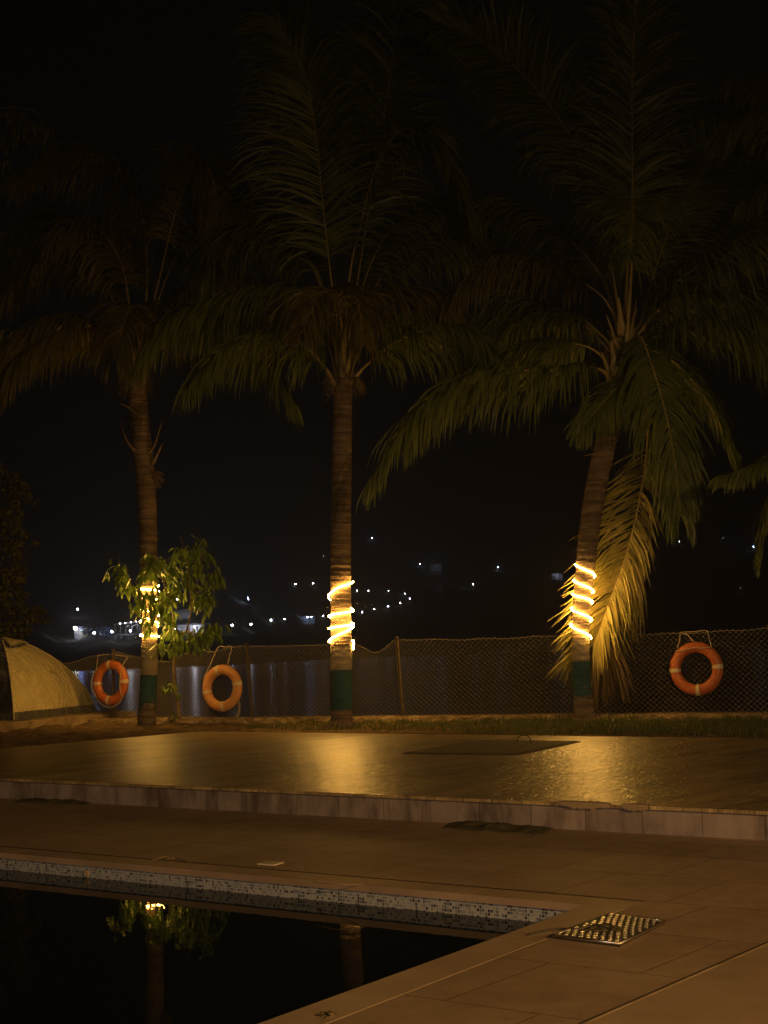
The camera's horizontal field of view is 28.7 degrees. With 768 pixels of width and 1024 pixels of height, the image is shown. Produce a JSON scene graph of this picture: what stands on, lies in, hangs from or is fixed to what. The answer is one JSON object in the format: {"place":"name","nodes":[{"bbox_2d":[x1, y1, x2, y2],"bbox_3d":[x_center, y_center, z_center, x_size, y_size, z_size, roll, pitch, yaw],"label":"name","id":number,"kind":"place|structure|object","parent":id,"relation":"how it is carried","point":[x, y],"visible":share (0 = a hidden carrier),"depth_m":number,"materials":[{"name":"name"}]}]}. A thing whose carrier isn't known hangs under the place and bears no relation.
{"place":"outdoors","nodes":[
{"label":"outdoors","id":0,"kind":"place"},
{"bbox_2d":[0,846,643,901],"bbox_3d":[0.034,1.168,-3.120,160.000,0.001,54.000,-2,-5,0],"label":"pool edge","id":1,"kind":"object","parent":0,"point":[339,875],"depth_m":9.69,"materials":[{"name":"tile"}]},
{"bbox_2d":[0,483,767,670],"bbox_3d":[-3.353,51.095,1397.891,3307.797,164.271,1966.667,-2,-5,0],"label":"hillside","id":2,"kind":"structure","parent":0,"point":[269,553],"depth_m":1026.76,"materials":[{"name":"black"}]},
{"bbox_2d":[72,626,91,638],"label":"blue hut","id":3,"kind":"object","parent":2,"relation":"on","point":[79,634],"visible":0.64,"depth_m":531.54,"materials":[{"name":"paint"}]},
{"bbox_2d":[80,623,92,636],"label":"tree","id":4,"kind":"object","parent":2,"relation":"on","point":[87,632],"visible":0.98,"depth_m":527.95,"materials":[{"name":"green plant"}]},
{"bbox_2d":[89,621,105,637],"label":"tree","id":5,"kind":"object","parent":2,"relation":"on","point":[95,625],"visible":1,"depth_m":525.32,"materials":[{"name":"green plant"}]},
{"bbox_2d":[95,626,112,636],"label":"garden kiosk","id":6,"kind":"object","parent":2,"relation":"on","point":[108,629],"visible":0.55,"depth_m":540.53,"materials":[{"name":"paint"}]},
{"bbox_2d":[111,623,122,632],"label":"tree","id":7,"kind":"object","parent":2,"relation":"on","point":[118,627],"visible":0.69,"depth_m":531.47,"materials":[{"name":"green plant"}]},
{"bbox_2d":[113,621,140,634],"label":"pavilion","id":8,"kind":"structure","parent":2,"relation":"on","point":[114,633],"depth_m":525.46,"materials":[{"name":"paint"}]},
{"bbox_2d":[109,635,199,640],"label":"retaining wall","id":9,"kind":"structure","parent":2,"relation":"on","point":[120,637],"depth_m":522.40,"materials":[{"name":"paint"}]},
{"bbox_2d":[174,610,207,634],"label":"villa","id":10,"kind":"object","parent":2,"relation":"on","point":[183,623],"visible":0.52,"depth_m":602.53,"materials":[{"name":"paint"}]},
{"bbox_2d":[228,622,242,631],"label":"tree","id":11,"kind":"object","parent":2,"relation":"on","point":[236,625],"visible":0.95,"depth_m":605.90,"materials":[{"name":"green plant"}]},
{"bbox_2d":[243,594,258,608],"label":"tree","id":12,"kind":"object","parent":2,"relation":"on","point":[250,601],"visible":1,"depth_m":681.92,"materials":[{"name":"green plant"}]},
{"bbox_2d":[223,631,312,638],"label":"retaining wall","id":13,"kind":"structure","parent":2,"relation":"on","point":[251,635],"depth_m":610.52,"materials":[{"name":"paint"}]},
{"bbox_2d":[269,620,279,626],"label":"tree","id":14,"kind":"object","parent":2,"relation":"on","point":[272,622],"visible":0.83,"depth_m":695.84,"materials":[{"name":"green plant"}]},
{"bbox_2d":[299,615,316,623],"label":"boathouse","id":15,"kind":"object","parent":2,"relation":"on","point":[304,618],"visible":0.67,"depth_m":783.23,"materials":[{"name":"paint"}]},
{"bbox_2d":[407,594,420,601],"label":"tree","id":16,"kind":"object","parent":2,"relation":"on","point":[413,597],"visible":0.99,"depth_m":1074.30,"materials":[{"name":"green plant"}]},
{"bbox_2d":[423,584,443,592],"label":"hillside shed","id":17,"kind":"structure","parent":2,"relation":"on","point":[437,587],"depth_m":1144.38,"materials":[{"name":"paint"}]},
{"bbox_2d":[430,564,441,572],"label":"hillside block","id":18,"kind":"structure","parent":2,"relation":"on","point":[436,567],"depth_m":1235.82,"materials":[{"name":"paint"}]},
{"bbox_2d":[551,573,563,580],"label":"hillside house","id":19,"kind":"structure","parent":2,"relation":"on","point":[557,576],"depth_m":1258.88,"materials":[{"name":"paint"}]},
{"bbox_2d":[0,798,767,1023],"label":"pool deck","id":20,"kind":"structure","parent":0,"point":[706,898],"depth_m":8.26,"materials":[{"name":"stone"}]},
{"bbox_2d":[14,798,89,804],"bbox_3d":[-2.910,2.505,13.039,1.113,0.035,0.367,-6,-7,41],"label":"wet mat","id":21,"kind":"object","parent":20,"relation":"on","point":[54,801],"visible":0.92,"depth_m":12.91,"materials":[{"name":"brown"}]},
{"bbox_2d":[152,856,189,861],"bbox_3d":[-1.303,2.103,9.059,0.160,0.009,0.336,2,-6,-32],"label":"string","id":22,"kind":"object","parent":20,"relation":"on","point":[169,858],"visible":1,"depth_m":9.12,"materials":[{"name":"fabric"}]},
{"bbox_2d":[257,861,283,865],"bbox_3d":[-0.664,2.059,8.783,0.135,0.008,0.114,-5,-6,31],"label":"skimmer lid","id":23,"kind":"object","parent":20,"relation":"on","point":[271,863],"visible":1,"depth_m":8.76,"materials":[{"name":"beige plastic"}]},
{"bbox_2d":[0,858,566,921],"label":"pool basin","id":24,"kind":"object","parent":20,"relation":"in","point":[518,913],"depth_m":8.19,"materials":[{"name":"tile"}]},
{"bbox_2d":[0,869,536,1023],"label":"pool water","id":25,"kind":"structure","parent":24,"relation":"in","point":[78,950],"depth_m":6.85,"materials":[{"name":"black liquid"}]},
{"bbox_2d":[0,847,642,1023],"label":"pool coping","id":26,"kind":"object","parent":20,"relation":"on","point":[580,909],"visible":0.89,"depth_m":7.27,"materials":[{"name":"stone"}]},
{"bbox_2d":[316,1011,336,1017],"bbox_3d":[-0.194,1.704,5.090,0.062,0.011,0.077,2,-7,-37],"label":"dead leaf","id":27,"kind":"object","parent":26,"relation":"on","point":[328,1014],"visible":1,"depth_m":5.08,"materials":[{"name":"brown plant"}]},
{"bbox_2d":[0,781,767,840],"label":"terrace riser","id":28,"kind":"object","parent":20,"relation":"on","point":[716,825],"visible":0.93,"depth_m":10.79,"materials":[{"name":"tile"}]},
{"bbox_2d":[443,821,552,834],"bbox_3d":[0.737,2.138,10.240,0.409,0.040,1.064,4,-7,-45],"label":"wet mat","id":29,"kind":"object","parent":20,"relation":"on","point":[495,827],"visible":0.97,"depth_m":10.11,"materials":[{"name":"brown"}]},
{"bbox_2d":[552,913,665,946],"bbox_3d":[0.991,1.788,6.429,0.333,0.019,0.607,-5,-6,34],"label":"drain cover","id":30,"kind":"object","parent":20,"relation":"on","point":[632,927],"visible":0.93,"depth_m":6.35,"materials":[{"name":"metal"}]},
{"bbox_2d":[582,923,621,931],"bbox_3d":[0.943,1.767,6.397,0.169,0.025,0.128,-4,-6,24],"label":"crumpled rag","id":31,"kind":"object","parent":30,"relation":"on","point":[594,927],"visible":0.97,"depth_m":6.37,"materials":[{"name":"fabric"}]},
{"bbox_2d":[581,943,767,1023],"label":"raised slab","id":32,"kind":"structure","parent":20,"relation":"on","point":[733,990],"depth_m":5.07,"materials":[{"name":"concrete"}]},
{"bbox_2d":[0,731,767,814],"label":"terrace","id":33,"kind":"structure","parent":0,"point":[718,775],"depth_m":13.44,"materials":[{"name":"tile"}]},
{"bbox_2d":[403,735,580,754],"bbox_3d":[1.163,2.421,15.724,1.323,0.099,2.082,-4,-6,26],"label":"access hatch","id":34,"kind":"object","parent":33,"relation":"on","point":[497,747],"visible":1,"depth_m":15.49,"materials":[{"name":"stone"}]},
{"bbox_2d":[557,801,610,809],"bbox_3d":[1.343,1.949,9.963,0.403,0.051,0.076,-6,-7,37],"label":"mortar patch","id":35,"kind":"object","parent":33,"relation":"on","point":[592,805],"visible":1,"depth_m":9.94,"materials":[{"name":"concrete"}]},
{"bbox_2d":[620,803,649,811],"bbox_3d":[1.644,1.919,9.738,0.202,0.051,0.077,-6,-7,37],"label":"mortar patch","id":36,"kind":"object","parent":33,"relation":"on","point":[634,807],"visible":1,"depth_m":9.71,"materials":[{"name":"concrete"}]},
{"bbox_2d":[0,720,767,748],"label":"ground","id":37,"kind":"structure","parent":0,"point":[84,731],"depth_m":20.26,"materials":[{"name":"soil"}]},
{"bbox_2d":[0,461,51,640],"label":"broadleaf tree","id":38,"kind":"object","parent":37,"relation":"on","point":[18,571],"visible":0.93,"depth_m":28.73,"materials":[{"name":"green plant"}]},
{"bbox_2d":[0,711,134,732],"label":"concrete platform","id":39,"kind":"structure","parent":37,"relation":"on","point":[63,720],"depth_m":23.25,"materials":[{"name":"beige concrete"}]},
{"bbox_2d":[0,637,95,720],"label":"dome tent","id":40,"kind":"object","parent":39,"relation":"on","point":[35,682],"visible":0.98,"depth_m":23.66,"materials":[{"name":"yellow fabric"}]},
{"bbox_2d":[0,130,303,725],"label":"coconut palm","id":41,"kind":"object","parent":37,"relation":"on","point":[25,350],"visible":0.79,"depth_m":22.99,"materials":[{"name":"green plant"}]},
{"bbox_2d":[139,585,159,636],"bbox_3d":[-3.594,1.521,22.967,0.317,0.801,0.308,-2,-5,0],"label":"rope light","id":42,"kind":"object","parent":41,"relation":"attached to","point":[148,611],"visible":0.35,"depth_m":22.86,"materials":[{"name":"yellow"}]},
{"bbox_2d":[103,535,230,721],"bbox_3d":[-3.272,1.781,22.728,1.705,2.878,1.239,2,-7,-38],"label":"young tree","id":43,"kind":"object","parent":37,"relation":"on","point":[169,601],"visible":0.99,"depth_m":22.78,"materials":[{"name":"green plant"}]},
{"bbox_2d":[157,681,180,722],"bbox_3d":[-3.339,2.937,23.144,0.407,0.662,0.231,-4,-6,21],"label":"tree seedling","id":44,"kind":"object","parent":37,"relation":"on","point":[165,691],"visible":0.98,"depth_m":23.14,"materials":[{"name":"green plant"}]},
{"bbox_2d":[125,0,523,728],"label":"coconut palm","id":45,"kind":"object","parent":37,"relation":"on","point":[321,308],"visible":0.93,"depth_m":20.98,"materials":[{"name":"green plant"}]},
{"bbox_2d":[328,581,353,649],"bbox_3d":[-0.593,1.432,20.707,0.376,0.949,0.360,-2,-5,0],"label":"rope light","id":46,"kind":"object","parent":45,"relation":"attached to","point":[341,613],"visible":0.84,"depth_m":20.58,"materials":[{"name":"yellow"}]},
{"bbox_2d":[3,723,766,747],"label":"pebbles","id":47,"kind":"object","parent":37,"relation":"on","point":[286,724],"visible":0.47,"depth_m":20.23,"materials":[{"name":"grey stone"}]},
{"bbox_2d":[23,625,767,717],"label":"chain link fence","id":48,"kind":"object","parent":37,"relation":"on","point":[248,676],"visible":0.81,"depth_m":22.09,"materials":[{"name":"metal"}]},
{"bbox_2d":[91,654,128,707],"bbox_3d":[-4.406,2.738,24.331,0.741,0.863,0.264,-5,-6,34],"label":"life ring","id":49,"kind":"object","parent":48,"relation":"hanging from","point":[120,694],"visible":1,"depth_m":24.23,"materials":[{"name":"plastic"}]},
{"bbox_2d":[202,646,241,716],"bbox_3d":[-2.517,2.684,23.417,0.730,1.187,0.220,-4,-6,25],"label":"life ring","id":50,"kind":"object","parent":48,"relation":"hanging from","point":[231,673],"visible":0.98,"depth_m":23.33,"materials":[{"name":"plastic"}]},
{"bbox_2d":[670,630,723,695],"bbox_3d":[4.226,2.042,20.269,0.731,0.883,0.190,-4,-6,25],"label":"life ring","id":51,"kind":"object","parent":48,"relation":"hanging from","point":[711,683],"visible":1,"depth_m":20.20,"materials":[{"name":"plastic"}]},
{"bbox_2d":[87,712,767,724],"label":"stone wall","id":52,"kind":"structure","parent":37,"relation":"on","point":[246,720],"depth_m":21.62,"materials":[{"name":"stone"}]},
{"bbox_2d":[239,711,767,736],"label":"grass","id":53,"kind":"structure","parent":37,"relation":"on","point":[644,727],"depth_m":18.68,"materials":[{"name":"green plant"}]},
{"bbox_2d":[355,0,767,723],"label":"coconut palm","id":54,"kind":"object","parent":37,"relation":"on","point":[735,322],"visible":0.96,"depth_m":20.36,"materials":[{"name":"green plant"}]},
{"bbox_2d":[570,564,595,638],"bbox_3d":[2.646,1.193,19.968,0.372,1.012,0.300,-2,-5,0],"label":"rope light","id":55,"kind":"object","parent":54,"relation":"attached to","point":[584,598],"visible":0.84,"depth_m":19.86,"materials":[{"name":"yellow"}]},
{"bbox_2d":[704,69,767,578],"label":"coconut palm","id":56,"kind":"object","parent":37,"relation":"on","point":[725,138],"visible":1,"depth_m":18.74,"materials":[{"name":"green plant"}]},
{"bbox_2d":[0,0,767,519],"label":"sky","id":57,"kind":"structure","parent":0,"point":[134,76],"materials":[{"name":"black"}]},
{"bbox_2d":[72,645,767,716],"bbox_3d":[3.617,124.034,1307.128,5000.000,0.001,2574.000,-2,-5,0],"label":"lake","id":58,"kind":"structure","parent":0,"point":[445,668],"depth_m":141.52,"materials":[{"name":"black liquid"}]}
]}

